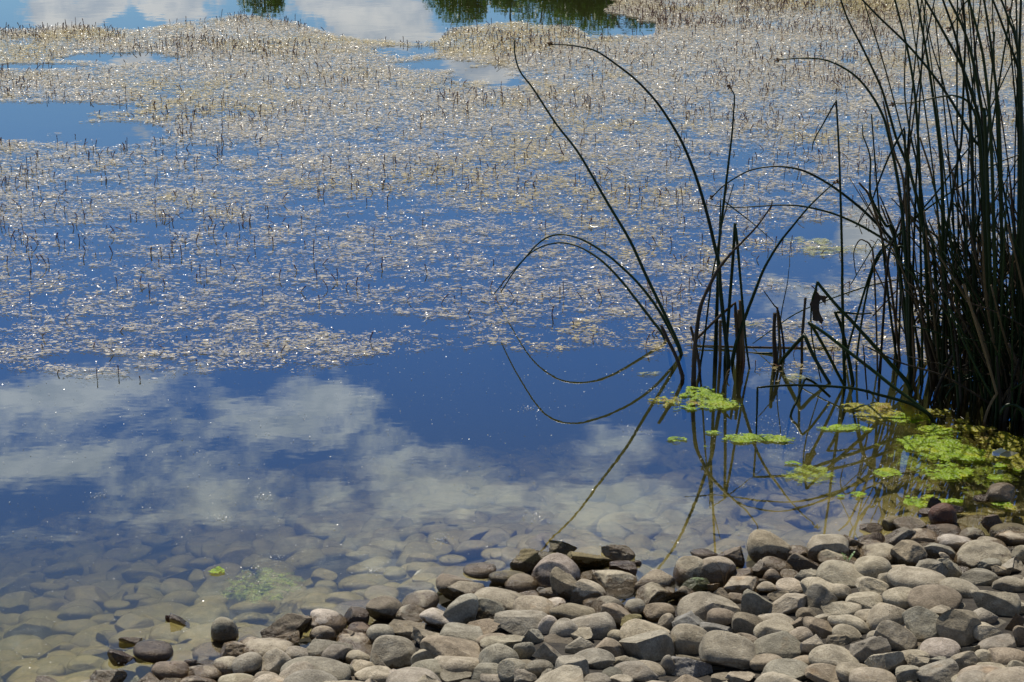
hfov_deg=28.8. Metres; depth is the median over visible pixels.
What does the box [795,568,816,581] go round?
cobble
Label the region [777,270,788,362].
bulrush stem
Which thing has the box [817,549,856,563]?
cobble
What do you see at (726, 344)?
bulrush stem
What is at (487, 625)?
cobble
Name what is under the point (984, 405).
reed thicket
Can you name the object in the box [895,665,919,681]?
cobble
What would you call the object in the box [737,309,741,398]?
bulrush stem
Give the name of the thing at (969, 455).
algae patch
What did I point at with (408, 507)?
cobble bed
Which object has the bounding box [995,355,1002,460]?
bulrush stem
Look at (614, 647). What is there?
cobble
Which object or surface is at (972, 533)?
cobble
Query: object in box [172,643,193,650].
cobble
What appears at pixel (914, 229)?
bulrush stem
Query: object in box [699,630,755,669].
cobble
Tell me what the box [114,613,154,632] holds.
cobble
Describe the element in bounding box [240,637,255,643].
cobble
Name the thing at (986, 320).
bulrush stem
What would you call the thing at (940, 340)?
bulrush stem
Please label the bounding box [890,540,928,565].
cobble
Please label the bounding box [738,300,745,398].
bulrush stem
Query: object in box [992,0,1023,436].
bulrush stem
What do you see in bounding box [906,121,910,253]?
bulrush stem
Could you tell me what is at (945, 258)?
bulrush stem
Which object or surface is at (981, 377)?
bulrush stem
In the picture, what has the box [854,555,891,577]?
cobble
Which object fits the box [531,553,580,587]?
cobble
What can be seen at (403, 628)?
cobble
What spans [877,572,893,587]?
cobble
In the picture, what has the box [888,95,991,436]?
bulrush stem
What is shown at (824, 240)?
algae patch
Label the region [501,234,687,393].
bulrush stem
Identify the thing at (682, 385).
bulrush stem
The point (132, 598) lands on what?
cobble
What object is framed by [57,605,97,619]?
cobble
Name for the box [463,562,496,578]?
cobble
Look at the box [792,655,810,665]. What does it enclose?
cobble
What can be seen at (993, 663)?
cobble
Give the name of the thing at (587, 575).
cobble
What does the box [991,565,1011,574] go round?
cobble
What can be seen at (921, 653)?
cobble
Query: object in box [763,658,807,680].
cobble
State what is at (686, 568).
cobble
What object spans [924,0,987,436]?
bulrush stem
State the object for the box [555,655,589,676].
cobble
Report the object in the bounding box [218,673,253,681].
cobble
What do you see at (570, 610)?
cobble
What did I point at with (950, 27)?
bulrush stem
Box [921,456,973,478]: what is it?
algae patch
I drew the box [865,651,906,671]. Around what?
cobble
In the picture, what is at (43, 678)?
cobble
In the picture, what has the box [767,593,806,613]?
cobble
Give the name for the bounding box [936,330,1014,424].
bulrush stem
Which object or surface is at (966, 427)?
algae patch
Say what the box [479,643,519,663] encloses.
cobble
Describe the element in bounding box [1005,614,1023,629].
cobble
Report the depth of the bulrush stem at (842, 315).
5.63 m
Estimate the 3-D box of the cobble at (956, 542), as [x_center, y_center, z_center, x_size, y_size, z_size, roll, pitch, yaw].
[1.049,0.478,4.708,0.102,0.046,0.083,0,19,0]
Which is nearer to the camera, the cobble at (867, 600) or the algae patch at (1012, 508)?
the cobble at (867, 600)
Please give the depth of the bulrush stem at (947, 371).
5.82 m
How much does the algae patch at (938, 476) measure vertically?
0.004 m
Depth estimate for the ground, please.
10.47 m
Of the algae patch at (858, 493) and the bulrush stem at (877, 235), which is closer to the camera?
the algae patch at (858, 493)
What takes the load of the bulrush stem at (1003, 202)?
in the water
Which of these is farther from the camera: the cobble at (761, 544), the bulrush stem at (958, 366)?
the bulrush stem at (958, 366)
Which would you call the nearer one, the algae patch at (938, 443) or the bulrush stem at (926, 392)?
the algae patch at (938, 443)
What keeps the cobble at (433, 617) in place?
on the ground
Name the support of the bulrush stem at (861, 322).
on the water
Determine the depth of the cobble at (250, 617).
4.51 m
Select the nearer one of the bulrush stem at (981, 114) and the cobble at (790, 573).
the cobble at (790, 573)
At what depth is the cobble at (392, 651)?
4.11 m
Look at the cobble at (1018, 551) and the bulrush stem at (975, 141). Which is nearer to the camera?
the cobble at (1018, 551)
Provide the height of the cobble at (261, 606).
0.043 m
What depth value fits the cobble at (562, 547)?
4.67 m
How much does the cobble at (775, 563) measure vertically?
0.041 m
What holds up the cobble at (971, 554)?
on the ground
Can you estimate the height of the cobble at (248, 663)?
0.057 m
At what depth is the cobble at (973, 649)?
3.94 m
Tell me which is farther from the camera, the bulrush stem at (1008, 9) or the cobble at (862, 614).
the bulrush stem at (1008, 9)
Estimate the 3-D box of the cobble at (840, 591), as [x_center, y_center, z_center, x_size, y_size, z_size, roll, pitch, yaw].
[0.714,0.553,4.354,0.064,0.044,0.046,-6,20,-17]
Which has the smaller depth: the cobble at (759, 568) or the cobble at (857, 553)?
the cobble at (759, 568)
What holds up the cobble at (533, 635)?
on the ground
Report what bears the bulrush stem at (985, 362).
in the water
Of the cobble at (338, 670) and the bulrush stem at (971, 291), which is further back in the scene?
the bulrush stem at (971, 291)
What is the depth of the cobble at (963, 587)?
4.29 m
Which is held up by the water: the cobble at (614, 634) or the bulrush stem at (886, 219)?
the bulrush stem at (886, 219)
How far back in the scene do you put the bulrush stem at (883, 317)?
5.80 m
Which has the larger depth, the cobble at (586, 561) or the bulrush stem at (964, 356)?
the bulrush stem at (964, 356)
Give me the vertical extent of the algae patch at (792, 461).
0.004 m
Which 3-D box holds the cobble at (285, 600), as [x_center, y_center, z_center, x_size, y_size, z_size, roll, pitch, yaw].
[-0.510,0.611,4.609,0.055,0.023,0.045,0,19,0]
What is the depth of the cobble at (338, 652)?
4.14 m
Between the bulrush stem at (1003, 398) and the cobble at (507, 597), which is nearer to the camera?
the cobble at (507, 597)
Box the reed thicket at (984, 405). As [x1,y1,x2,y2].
[903,0,1023,455]
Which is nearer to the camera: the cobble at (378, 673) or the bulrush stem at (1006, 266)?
the cobble at (378, 673)
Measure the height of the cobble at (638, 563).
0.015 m
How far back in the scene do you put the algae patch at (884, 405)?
5.58 m
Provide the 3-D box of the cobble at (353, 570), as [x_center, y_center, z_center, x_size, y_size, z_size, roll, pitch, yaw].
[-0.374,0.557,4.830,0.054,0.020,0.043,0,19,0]
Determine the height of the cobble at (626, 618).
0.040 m
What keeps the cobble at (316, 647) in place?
on the ground
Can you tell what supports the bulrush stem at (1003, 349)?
in the water
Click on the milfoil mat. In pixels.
(596, 56)
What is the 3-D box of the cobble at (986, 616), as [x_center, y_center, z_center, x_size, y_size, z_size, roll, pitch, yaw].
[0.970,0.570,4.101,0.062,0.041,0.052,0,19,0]
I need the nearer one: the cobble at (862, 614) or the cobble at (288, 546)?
the cobble at (862, 614)
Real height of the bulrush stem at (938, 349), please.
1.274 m
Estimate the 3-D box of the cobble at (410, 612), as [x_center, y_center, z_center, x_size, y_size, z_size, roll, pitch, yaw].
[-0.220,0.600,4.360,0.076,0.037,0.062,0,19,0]
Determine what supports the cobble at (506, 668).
on the ground
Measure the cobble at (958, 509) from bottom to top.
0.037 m
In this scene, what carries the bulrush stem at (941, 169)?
in the water
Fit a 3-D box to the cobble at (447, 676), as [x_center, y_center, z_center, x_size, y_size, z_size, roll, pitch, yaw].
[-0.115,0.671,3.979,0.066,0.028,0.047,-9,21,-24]
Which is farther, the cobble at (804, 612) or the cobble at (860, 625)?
the cobble at (804, 612)
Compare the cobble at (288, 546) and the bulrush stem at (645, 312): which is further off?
the bulrush stem at (645, 312)
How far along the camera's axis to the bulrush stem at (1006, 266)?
5.52 m
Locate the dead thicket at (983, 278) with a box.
[850,158,1023,446]
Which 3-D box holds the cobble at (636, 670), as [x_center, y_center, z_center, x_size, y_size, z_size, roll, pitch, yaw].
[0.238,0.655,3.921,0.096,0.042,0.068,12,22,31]
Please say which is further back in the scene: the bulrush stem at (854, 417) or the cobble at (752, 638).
the bulrush stem at (854, 417)
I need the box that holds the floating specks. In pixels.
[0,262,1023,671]
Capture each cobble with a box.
[0,591,33,613]
[0,613,20,625]
[0,658,37,679]
[3,618,53,639]
[13,638,52,657]
[28,597,69,610]
[29,582,68,595]
[35,675,56,681]
[36,663,65,675]
[41,562,83,578]
[47,650,76,656]
[51,619,97,635]
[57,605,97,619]
[64,585,109,610]
[66,655,104,671]
[77,646,110,658]
[89,670,127,681]
[96,630,116,640]
[104,600,129,612]
[107,649,135,666]
[108,632,145,648]
[113,609,132,619]
[114,536,141,547]
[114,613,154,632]
[118,637,141,644]
[121,568,162,583]
[123,593,150,603]
[133,640,173,662]
[134,581,159,590]
[138,672,159,681]
[141,533,173,547]
[148,625,182,640]
[151,661,189,679]
[158,590,199,606]
[160,578,193,595]
[163,677,181,681]
[169,613,191,628]
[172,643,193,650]
[179,675,216,681]
[184,659,197,666]
[187,664,222,680]
[188,557,216,568]
[188,638,212,648]
[194,595,227,605]
[196,659,213,664]
[210,656,235,674]
[211,617,238,642]
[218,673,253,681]
[219,546,255,564]
[219,641,244,657]
[229,599,275,614]
[231,652,262,673]
[232,612,268,623]
[237,624,255,628]
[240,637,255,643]
[243,637,293,656]
[254,671,278,677]
[259,648,290,673]
[260,613,311,638]
[270,535,323,560]
[275,631,299,645]
[280,598,302,603]
[280,656,350,680]
[285,646,308,658]
[300,602,336,615]
[304,615,310,632]
[306,639,352,662]
[309,609,346,634]
[309,625,336,640]
[311,568,337,584]
[314,580,337,591]
[321,644,350,662]
[325,591,363,603]
[336,632,372,643]
[337,637,372,655]
[339,629,354,635]
[342,579,377,591]
[344,606,369,625]
[345,550,368,560]
[345,650,369,664]
[346,664,353,675]
[347,566,367,574]
[347,621,369,632]
[350,659,373,672]
[354,665,390,681]
[363,585,399,599]
[366,596,402,622]
[366,624,394,642]
[367,566,386,574]
[370,635,415,668]
[383,567,406,579]
[389,619,425,639]
[395,604,425,622]
[396,582,434,596]
[401,590,438,608]
[406,553,436,562]
[406,562,432,576]
[410,659,441,679]
[411,627,438,644]
[411,649,431,664]
[412,573,436,581]
[419,607,453,628]
[420,635,480,658]
[434,655,478,674]
[436,573,472,592]
[439,554,466,565]
[439,622,482,641]
[440,668,471,681]
[442,581,484,600]
[443,593,478,623]
[455,540,492,557]
[458,527,489,542]
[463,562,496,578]
[468,618,500,634]
[470,663,497,680]
[474,587,522,609]
[475,597,506,619]
[476,633,504,647]
[479,635,524,647]
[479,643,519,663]
[480,673,501,681]
[489,570,523,586]
[490,552,501,559]
[494,610,547,634]
[497,658,526,681]
[504,573,538,592]
[510,548,540,574]
[513,595,553,614]
[513,642,535,658]
[514,669,536,681]
[520,590,538,595]
[523,629,543,642]
[526,659,553,676]
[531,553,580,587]
[532,642,561,664]
[536,550,566,559]
[538,587,559,598]
[538,615,556,633]
[539,668,551,677]
[549,540,576,553]
[549,597,565,606]
[549,603,595,619]
[549,618,577,635]
[550,566,576,599]
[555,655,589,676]
[565,636,593,653]
[567,551,611,570]
[569,627,592,639]
[570,579,605,603]
[571,612,616,638]
[574,648,614,668]
[580,570,598,580]
[583,597,598,606]
[584,673,610,681]
[591,596,623,612]
[592,570,636,598]
[595,637,624,656]
[601,544,634,560]
[601,603,630,628]
[607,629,620,640]
[609,560,637,575]
[610,674,633,681]
[613,655,630,665]
[614,660,658,681]
[619,629,674,660]
[620,614,641,626]
[620,618,670,638]
[624,598,645,616]
[633,569,675,590]
[634,560,641,566]
[635,582,674,604]
[638,660,665,676]
[641,553,663,564]
[643,603,674,621]
[658,613,673,628]
[660,655,674,673]
[669,586,694,599]
[670,623,707,654]
[671,610,703,626]
[671,656,712,677]
[673,556,703,586]
[677,591,739,621]
[679,577,709,591]
[690,548,717,558]
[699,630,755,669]
[700,622,732,632]
[701,556,735,586]
[706,583,719,590]
[707,608,734,625]
[711,672,729,681]
[713,588,729,599]
[717,546,745,568]
[723,576,759,593]
[725,671,754,681]
[729,593,741,603]
[731,567,752,576]
[732,612,762,634]
[736,633,757,642]
[740,589,772,615]
[747,529,791,562]
[748,653,781,670]
[751,559,767,577]
[753,619,793,637]
[754,631,802,658]
[756,581,775,593]
[758,613,795,628]
[762,556,792,572]
[763,569,781,584]
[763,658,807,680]
[767,590,788,600]
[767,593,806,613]
[775,577,803,592]
[780,569,797,577]
[786,545,806,559]
[786,553,819,571]
[789,626,812,642]
[791,617,803,626]
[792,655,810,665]
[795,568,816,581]
[795,607,816,617]
[800,577,832,592]
[800,634,823,654]
[803,616,833,637]
[804,663,840,681]
[805,534,849,563]
[805,584,837,608]
[808,644,859,665]
[815,613,830,620]
[816,560,863,587]
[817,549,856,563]
[821,601,861,615]
[826,583,851,600]
[826,635,851,645]
[827,614,869,633]
[832,624,861,640]
[835,662,867,681]
[843,534,863,547]
[845,591,882,608]
[849,546,860,558]
[849,636,890,661]
[849,667,896,681]
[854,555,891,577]
[854,609,870,621]
[855,576,889,593]
[857,542,894,563]
[858,532,884,542]
[859,523,882,533]
[860,540,879,543]
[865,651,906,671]
[866,602,905,630]
[866,630,874,638]
[874,620,917,650]
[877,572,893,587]
[882,515,898,530]
[882,587,911,608]
[883,526,915,545]
[887,566,945,587]
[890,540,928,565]
[893,516,926,528]
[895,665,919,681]
[901,649,929,657]
[902,606,938,641]
[905,653,929,666]
[907,584,961,608]
[909,528,937,542]
[915,559,948,576]
[916,658,958,681]
[917,508,929,516]
[919,542,955,560]
[920,637,960,658]
[926,497,940,507]
[926,523,960,535]
[928,503,957,524]
[929,605,950,615]
[929,656,946,662]
[935,534,971,550]
[936,558,962,577]
[936,609,980,645]
[939,552,954,562]
[939,577,978,597]
[950,504,962,513]
[950,651,977,670]
[951,674,956,681]
[954,540,1010,568]
[957,664,1000,676]
[959,527,984,539]
[959,568,998,584]
[959,645,979,651]
[970,590,1020,616]
[973,494,988,502]
[973,607,997,623]
[973,622,1004,640]
[975,558,1001,570]
[975,649,990,661]
[976,662,1005,667]
[977,536,1005,546]
[978,634,1015,649]
[981,514,1002,532]
[986,482,1014,506]
[988,647,1023,664]
[989,522,1023,536]
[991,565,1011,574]
[992,576,1023,591]
[994,530,1023,545]
[1001,557,1022,572]
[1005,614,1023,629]
[1007,660,1023,666]
[1011,545,1023,563]
[1013,625,1023,644]
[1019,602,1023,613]
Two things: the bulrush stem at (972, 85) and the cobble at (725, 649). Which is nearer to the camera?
the cobble at (725, 649)
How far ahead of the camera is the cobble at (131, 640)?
4.25 m
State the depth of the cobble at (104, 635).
4.52 m
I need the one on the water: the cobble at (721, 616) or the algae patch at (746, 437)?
the algae patch at (746, 437)
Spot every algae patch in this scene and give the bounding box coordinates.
[208,566,224,573]
[221,565,306,602]
[647,396,700,407]
[658,386,740,409]
[667,436,686,441]
[705,430,721,433]
[722,433,794,442]
[777,237,830,243]
[783,464,843,482]
[785,460,801,464]
[787,373,816,379]
[801,246,869,255]
[817,424,871,431]
[828,403,869,409]
[849,406,903,421]
[851,491,866,496]
[868,402,891,408]
[872,467,901,476]
[874,432,1023,498]
[886,411,929,423]
[895,433,973,459]
[903,494,937,507]
[916,423,959,434]
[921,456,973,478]
[924,446,989,460]
[928,408,950,414]
[930,475,955,479]
[939,498,963,502]
[945,424,996,432]
[953,418,968,422]
[974,431,1023,469]
[987,474,1002,479]
[991,501,1011,507]
[993,462,1007,466]
[1001,455,1023,469]
[1004,504,1017,509]
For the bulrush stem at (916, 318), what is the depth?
5.93 m
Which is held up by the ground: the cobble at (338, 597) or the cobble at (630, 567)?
the cobble at (338, 597)
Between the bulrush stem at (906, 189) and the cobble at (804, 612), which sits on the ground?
the cobble at (804, 612)
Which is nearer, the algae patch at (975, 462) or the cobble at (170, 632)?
the cobble at (170, 632)
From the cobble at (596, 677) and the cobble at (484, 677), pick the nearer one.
the cobble at (596, 677)
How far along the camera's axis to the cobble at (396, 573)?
4.72 m
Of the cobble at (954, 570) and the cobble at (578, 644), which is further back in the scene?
the cobble at (954, 570)
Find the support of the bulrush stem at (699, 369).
in the water
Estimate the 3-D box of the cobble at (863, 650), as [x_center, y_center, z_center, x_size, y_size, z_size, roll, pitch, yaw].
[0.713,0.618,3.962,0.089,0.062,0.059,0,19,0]
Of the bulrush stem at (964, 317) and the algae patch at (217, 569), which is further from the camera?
the bulrush stem at (964, 317)
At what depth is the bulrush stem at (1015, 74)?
5.52 m
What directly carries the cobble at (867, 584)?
on the ground
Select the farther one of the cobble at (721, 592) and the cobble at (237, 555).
the cobble at (237, 555)
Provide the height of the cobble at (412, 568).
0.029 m
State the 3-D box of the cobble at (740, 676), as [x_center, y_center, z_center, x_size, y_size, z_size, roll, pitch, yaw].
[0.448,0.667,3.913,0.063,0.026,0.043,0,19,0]
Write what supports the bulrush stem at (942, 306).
in the dead thicket at (983, 278)
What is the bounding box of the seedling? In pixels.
[842,551,854,561]
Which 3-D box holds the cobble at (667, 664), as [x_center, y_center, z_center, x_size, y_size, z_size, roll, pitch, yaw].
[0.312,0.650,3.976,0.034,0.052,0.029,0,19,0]
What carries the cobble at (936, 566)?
on the ground
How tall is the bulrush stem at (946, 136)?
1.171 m
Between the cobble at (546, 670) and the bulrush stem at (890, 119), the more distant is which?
the bulrush stem at (890, 119)
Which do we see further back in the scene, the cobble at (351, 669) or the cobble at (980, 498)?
the cobble at (980, 498)
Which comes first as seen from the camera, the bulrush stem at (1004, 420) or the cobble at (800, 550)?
the cobble at (800, 550)
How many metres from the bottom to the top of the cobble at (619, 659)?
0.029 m
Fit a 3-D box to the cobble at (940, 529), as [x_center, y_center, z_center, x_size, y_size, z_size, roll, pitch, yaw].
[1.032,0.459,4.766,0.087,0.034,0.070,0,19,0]
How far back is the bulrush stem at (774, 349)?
5.92 m
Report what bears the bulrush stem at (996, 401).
in the water
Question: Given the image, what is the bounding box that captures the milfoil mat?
[0,0,1023,381]
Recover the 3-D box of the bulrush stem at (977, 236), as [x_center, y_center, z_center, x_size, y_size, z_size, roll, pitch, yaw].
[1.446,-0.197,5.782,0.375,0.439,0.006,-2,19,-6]
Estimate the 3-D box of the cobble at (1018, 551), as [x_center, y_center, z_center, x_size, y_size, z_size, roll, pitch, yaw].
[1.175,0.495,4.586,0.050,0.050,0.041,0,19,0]
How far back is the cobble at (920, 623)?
4.05 m
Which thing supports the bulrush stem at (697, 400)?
in the water
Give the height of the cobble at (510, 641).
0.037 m
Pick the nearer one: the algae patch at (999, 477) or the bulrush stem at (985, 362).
the algae patch at (999, 477)
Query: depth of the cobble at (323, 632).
4.24 m
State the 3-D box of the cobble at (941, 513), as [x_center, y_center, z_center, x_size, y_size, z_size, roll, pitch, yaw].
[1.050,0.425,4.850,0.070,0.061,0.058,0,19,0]
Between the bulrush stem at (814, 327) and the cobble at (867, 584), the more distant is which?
the bulrush stem at (814, 327)
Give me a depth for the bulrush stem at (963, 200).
5.50 m
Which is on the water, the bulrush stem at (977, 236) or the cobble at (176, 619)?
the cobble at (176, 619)
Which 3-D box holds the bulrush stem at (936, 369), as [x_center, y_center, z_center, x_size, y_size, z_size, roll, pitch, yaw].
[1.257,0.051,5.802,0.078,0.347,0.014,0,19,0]
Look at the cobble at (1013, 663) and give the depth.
3.81 m
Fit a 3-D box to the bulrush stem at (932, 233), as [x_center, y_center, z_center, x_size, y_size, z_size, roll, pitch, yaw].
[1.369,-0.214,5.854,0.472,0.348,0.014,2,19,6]
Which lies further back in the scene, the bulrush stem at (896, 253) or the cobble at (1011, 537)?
the bulrush stem at (896, 253)
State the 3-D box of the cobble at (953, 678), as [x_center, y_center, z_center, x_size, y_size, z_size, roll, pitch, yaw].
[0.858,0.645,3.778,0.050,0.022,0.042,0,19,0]
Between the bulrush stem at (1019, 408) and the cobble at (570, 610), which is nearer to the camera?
the cobble at (570, 610)
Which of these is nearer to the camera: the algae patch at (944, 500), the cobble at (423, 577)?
the cobble at (423, 577)
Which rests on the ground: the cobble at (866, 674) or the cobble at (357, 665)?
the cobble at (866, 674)
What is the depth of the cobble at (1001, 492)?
4.95 m
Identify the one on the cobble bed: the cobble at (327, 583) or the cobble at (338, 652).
the cobble at (327, 583)
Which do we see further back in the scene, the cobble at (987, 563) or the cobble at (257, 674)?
the cobble at (987, 563)
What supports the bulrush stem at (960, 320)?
in the water
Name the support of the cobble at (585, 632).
on the ground
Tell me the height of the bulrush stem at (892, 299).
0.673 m
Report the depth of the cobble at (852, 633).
4.09 m
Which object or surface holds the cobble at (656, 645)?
on the ground
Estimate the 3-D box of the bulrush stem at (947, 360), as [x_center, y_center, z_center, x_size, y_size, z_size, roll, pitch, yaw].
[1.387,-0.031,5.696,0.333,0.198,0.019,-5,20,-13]
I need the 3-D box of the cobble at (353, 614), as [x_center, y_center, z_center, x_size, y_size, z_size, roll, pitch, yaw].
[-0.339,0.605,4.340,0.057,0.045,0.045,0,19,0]
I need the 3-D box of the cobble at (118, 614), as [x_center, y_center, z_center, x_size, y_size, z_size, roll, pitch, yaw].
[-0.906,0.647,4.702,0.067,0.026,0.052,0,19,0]
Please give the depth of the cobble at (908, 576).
4.34 m
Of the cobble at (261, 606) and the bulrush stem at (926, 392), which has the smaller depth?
the cobble at (261, 606)
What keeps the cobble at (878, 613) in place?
on the ground
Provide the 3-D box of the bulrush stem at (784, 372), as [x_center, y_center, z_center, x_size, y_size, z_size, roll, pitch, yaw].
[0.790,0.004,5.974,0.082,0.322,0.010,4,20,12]
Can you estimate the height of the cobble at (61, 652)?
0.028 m
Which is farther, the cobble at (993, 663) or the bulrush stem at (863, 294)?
the bulrush stem at (863, 294)
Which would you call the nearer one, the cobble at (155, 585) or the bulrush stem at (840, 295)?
the cobble at (155, 585)
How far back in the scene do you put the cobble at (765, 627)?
4.11 m
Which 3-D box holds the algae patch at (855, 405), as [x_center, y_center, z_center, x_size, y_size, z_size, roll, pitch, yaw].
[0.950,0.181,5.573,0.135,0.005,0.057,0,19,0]
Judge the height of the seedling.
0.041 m
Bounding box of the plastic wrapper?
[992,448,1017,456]
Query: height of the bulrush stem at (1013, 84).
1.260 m
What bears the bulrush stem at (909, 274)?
in the water
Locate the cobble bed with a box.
[0,411,1023,681]
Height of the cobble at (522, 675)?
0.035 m
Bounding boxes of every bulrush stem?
[493,242,674,380]
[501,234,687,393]
[514,40,687,383]
[547,42,730,401]
[660,325,686,419]
[690,200,772,421]
[690,326,702,410]
[695,184,733,408]
[697,203,935,346]
[697,345,772,353]
[698,301,738,397]
[704,345,839,349]
[709,165,912,387]
[712,198,772,392]
[714,84,734,393]
[717,369,729,415]
[718,320,721,397]
[722,223,749,397]
[726,179,838,397]
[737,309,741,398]
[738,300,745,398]
[753,268,998,343]
[755,384,935,434]
[764,291,786,393]
[769,333,830,400]
[772,312,777,398]
[774,57,907,359]
[776,307,781,391]
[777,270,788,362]
[781,377,830,460]
[799,297,806,401]
[808,321,944,463]
[810,281,919,429]
[812,100,845,422]
[834,311,871,422]
[838,52,1016,397]
[840,0,940,412]
[850,239,979,354]
[853,239,877,406]
[854,155,1018,386]
[855,127,911,423]
[858,182,901,398]
[862,0,977,145]
[862,125,913,390]
[863,0,942,424]
[863,345,989,403]
[870,259,911,344]
[871,114,898,401]
[873,287,930,315]
[877,187,910,405]
[880,205,916,376]
[882,101,916,401]
[882,201,920,413]
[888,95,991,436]
[891,198,947,261]
[892,0,934,390]
[894,0,931,410]
[897,0,921,365]
[898,211,1015,293]
[901,289,963,330]
[904,46,923,413]
[905,230,984,331]
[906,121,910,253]
[906,176,932,424]
[908,283,1005,349]
[909,356,1009,379]
[911,3,925,354]
[913,301,963,364]
[913,325,1004,364]
[914,134,936,357]
[914,238,961,312]
[915,253,953,321]
[916,0,946,423]
[916,156,1018,323]
[919,314,937,399]
[920,137,948,405]
[922,0,963,434]
[922,223,984,356]
[923,317,937,419]
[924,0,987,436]
[924,297,982,396]
[924,298,983,434]
[925,14,969,424]
[927,302,959,409]
[929,250,1018,344]
[929,261,1014,424]
[930,320,977,344]
[932,199,966,412]
[932,249,941,358]
[934,7,958,316]
[935,285,1008,432]
[935,325,1014,351]
[936,233,959,443]
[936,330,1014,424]
[938,362,1017,394]
[939,0,965,428]
[939,193,1015,312]
[940,180,1017,327]
[940,322,1006,365]
[942,0,976,439]
[943,366,1009,386]
[944,149,994,356]
[944,241,1014,341]
[945,228,948,414]
[946,0,967,31]
[946,276,961,440]
[948,0,994,447]
[948,243,1008,354]
[949,310,995,399]
[951,217,968,411]
[953,172,982,325]
[953,202,1009,274]
[956,242,971,279]
[956,254,984,337]
[958,8,1011,231]
[960,0,981,188]
[961,337,1021,358]
[962,266,1022,396]
[962,284,997,460]
[962,314,965,367]
[963,361,968,433]
[965,301,1023,327]
[966,0,980,437]
[966,134,998,332]
[968,0,998,449]
[970,0,982,126]
[983,0,1003,360]
[984,26,1016,254]
[986,373,1023,449]
[991,244,1015,281]
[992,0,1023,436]
[992,2,1006,351]
[992,167,1007,448]
[993,146,1010,282]
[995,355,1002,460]
[996,358,1019,449]
[996,380,1016,461]
[999,403,1023,418]
[1000,0,1022,403]
[1001,209,1022,406]
[1002,239,1008,399]
[1003,226,1018,328]
[1005,0,1018,154]
[1006,6,1017,41]
[1007,189,1021,452]
[1008,342,1023,386]
[1011,33,1018,110]
[1013,61,1017,334]
[1014,417,1023,460]
[1018,0,1022,447]
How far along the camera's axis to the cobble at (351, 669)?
4.05 m
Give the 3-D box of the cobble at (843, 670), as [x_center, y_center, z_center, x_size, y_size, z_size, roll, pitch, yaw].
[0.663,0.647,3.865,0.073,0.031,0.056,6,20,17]
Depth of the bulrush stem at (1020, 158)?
5.33 m
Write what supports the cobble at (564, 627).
on the ground
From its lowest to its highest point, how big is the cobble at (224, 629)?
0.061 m
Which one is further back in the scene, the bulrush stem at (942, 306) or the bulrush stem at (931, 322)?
the bulrush stem at (931, 322)
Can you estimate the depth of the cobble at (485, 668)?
3.94 m
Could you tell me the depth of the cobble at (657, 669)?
3.96 m
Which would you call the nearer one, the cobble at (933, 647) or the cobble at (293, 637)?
the cobble at (933, 647)
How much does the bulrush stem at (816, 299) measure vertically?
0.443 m
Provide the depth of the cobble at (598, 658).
3.98 m
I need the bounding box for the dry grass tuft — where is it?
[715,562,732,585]
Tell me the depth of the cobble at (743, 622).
4.17 m
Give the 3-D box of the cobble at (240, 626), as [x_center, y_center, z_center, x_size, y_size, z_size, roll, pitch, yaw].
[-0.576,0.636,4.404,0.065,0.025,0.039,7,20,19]
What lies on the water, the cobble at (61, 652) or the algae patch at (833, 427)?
the algae patch at (833, 427)
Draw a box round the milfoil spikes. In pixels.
[0,0,1023,377]
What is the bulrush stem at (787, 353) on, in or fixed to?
in the water
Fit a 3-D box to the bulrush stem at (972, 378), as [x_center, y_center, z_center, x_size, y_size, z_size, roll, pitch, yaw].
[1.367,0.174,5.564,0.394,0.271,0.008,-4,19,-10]
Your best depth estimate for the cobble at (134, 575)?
5.15 m
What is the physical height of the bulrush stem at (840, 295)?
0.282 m
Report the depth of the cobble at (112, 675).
4.08 m
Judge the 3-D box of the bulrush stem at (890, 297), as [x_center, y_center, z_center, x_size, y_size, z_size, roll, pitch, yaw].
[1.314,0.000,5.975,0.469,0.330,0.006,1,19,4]
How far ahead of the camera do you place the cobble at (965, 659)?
3.85 m
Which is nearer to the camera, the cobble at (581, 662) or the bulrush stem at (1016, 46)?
the cobble at (581, 662)
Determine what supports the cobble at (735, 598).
on the ground
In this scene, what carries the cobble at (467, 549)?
on the ground
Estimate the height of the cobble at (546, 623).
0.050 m
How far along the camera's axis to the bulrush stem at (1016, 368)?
5.45 m
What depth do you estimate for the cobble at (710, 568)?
4.53 m
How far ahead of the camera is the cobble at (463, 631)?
4.19 m
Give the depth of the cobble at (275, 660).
4.09 m
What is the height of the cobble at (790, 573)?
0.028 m
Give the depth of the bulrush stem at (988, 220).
5.36 m
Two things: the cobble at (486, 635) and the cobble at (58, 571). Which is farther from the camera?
the cobble at (58, 571)
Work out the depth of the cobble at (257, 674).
4.06 m
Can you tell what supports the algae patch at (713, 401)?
on the water
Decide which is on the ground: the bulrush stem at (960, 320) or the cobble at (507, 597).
the cobble at (507, 597)
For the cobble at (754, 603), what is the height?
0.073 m
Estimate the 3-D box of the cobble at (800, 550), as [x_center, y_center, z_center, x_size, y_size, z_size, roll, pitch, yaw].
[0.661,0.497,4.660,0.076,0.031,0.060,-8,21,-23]
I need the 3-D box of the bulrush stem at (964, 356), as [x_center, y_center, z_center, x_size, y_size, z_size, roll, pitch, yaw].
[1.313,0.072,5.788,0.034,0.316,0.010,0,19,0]
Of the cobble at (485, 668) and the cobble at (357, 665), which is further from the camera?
the cobble at (357, 665)

